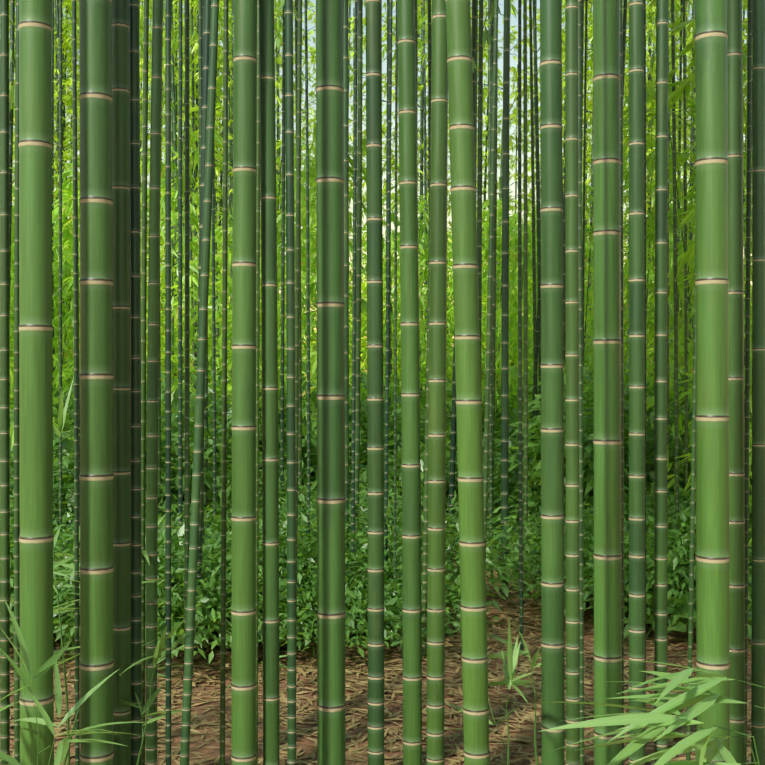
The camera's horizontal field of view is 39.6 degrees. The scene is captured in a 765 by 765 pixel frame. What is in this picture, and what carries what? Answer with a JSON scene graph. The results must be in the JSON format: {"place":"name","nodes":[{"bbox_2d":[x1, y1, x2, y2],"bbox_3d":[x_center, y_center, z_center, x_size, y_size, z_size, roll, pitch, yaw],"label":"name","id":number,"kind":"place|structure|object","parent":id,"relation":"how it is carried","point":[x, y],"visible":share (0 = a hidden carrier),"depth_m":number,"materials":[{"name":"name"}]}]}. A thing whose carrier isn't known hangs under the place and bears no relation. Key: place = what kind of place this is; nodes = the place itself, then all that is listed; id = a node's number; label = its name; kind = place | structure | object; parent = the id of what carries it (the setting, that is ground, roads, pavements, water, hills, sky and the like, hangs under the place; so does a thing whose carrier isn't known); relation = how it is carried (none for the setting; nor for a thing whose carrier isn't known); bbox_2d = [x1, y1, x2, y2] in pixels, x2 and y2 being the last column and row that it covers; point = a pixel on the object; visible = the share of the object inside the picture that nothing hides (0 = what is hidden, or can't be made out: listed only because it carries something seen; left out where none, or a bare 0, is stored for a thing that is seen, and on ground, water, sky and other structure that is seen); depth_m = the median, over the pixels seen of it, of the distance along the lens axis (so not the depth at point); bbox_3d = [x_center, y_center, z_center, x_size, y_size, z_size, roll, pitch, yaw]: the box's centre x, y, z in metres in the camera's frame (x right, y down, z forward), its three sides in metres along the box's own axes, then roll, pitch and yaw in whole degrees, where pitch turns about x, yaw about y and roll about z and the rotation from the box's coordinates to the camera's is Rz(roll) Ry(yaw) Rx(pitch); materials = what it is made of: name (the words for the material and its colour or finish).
{"place":"outdoors","nodes":[
{"label":"outdoors","id":0,"kind":"place"},
{"bbox_2d":[9,0,751,378],"label":"sky","id":1,"kind":"structure","parent":0,"point":[513,21],"materials":[{"name":"white"}]},
{"bbox_2d":[10,390,764,764],"bbox_3d":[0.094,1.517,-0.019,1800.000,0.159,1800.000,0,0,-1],"label":"ground","id":2,"kind":"structure","parent":0,"point":[300,742],"depth_m":5.15,"materials":[{"name":"soil"}]},
{"bbox_2d":[9,0,751,390],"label":"bamboo leaves","id":3,"kind":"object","parent":2,"relation":"on","point":[67,52],"depth_m":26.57,"materials":[{"name":"green plant"}]},
{"bbox_2d":[10,298,751,663],"bbox_3d":[0.007,-0.734,18.267,26.822,4.516,26.014,0,0,-1],"label":"understory","id":4,"kind":"object","parent":2,"relation":"on","point":[678,556],"depth_m":7.27,"materials":[{"name":"green plant"}]},
{"bbox_2d":[54,211,751,393],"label":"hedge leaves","id":5,"kind":"object","parent":4,"relation":"on","point":[363,344],"visible":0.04,"depth_m":25.57,"materials":[{"name":"green plant"}]},
{"bbox_2d":[0,0,764,764],"bbox_3d":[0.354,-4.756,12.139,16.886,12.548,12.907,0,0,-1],"label":"bamboo stalks","id":6,"kind":"object","parent":2,"relation":"on","point":[359,220],"visible":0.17,"depth_m":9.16,"materials":[{"name":"green plant"}]},
{"bbox_2d":[9,0,747,112],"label":"bamboo leaves","id":7,"kind":"object","parent":6,"relation":"on","point":[278,22],"visible":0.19,"depth_m":17.09,"materials":[{"name":"green plant"}]},
{"bbox_2d":[9,20,751,542],"bbox_3d":[-1.217,-0.821,13.171,15.598,4.676,13.100,0,0,-1],"label":"young bamboo","id":8,"kind":"object","parent":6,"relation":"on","point":[689,220],"depth_m":12.06,"materials":[{"name":"green plant"}]},
{"bbox_2d":[9,0,764,764],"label":"bamboo branches","id":9,"kind":"object","parent":2,"relation":"on","point":[67,760],"visible":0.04,"depth_m":22.80,"materials":[{"name":"green plant"}]},
{"bbox_2d":[0,0,744,764],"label":"bamboo leaves","id":10,"kind":"object","parent":9,"relation":"attached to","point":[660,720],"visible":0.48,"depth_m":2.77,"materials":[{"name":"green plant"}]},
{"bbox_2d":[646,0,694,53],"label":"bamboo leaves","id":11,"kind":"object","parent":9,"relation":"attached to","point":[691,24],"visible":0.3,"depth_m":10.75,"materials":[{"name":"green plant"}]},
{"bbox_2d":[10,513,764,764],"bbox_3d":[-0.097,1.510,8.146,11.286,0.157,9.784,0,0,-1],"label":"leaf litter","id":12,"kind":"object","parent":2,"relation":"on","point":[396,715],"visible":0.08,"depth_m":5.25,"materials":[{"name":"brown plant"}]}
]}

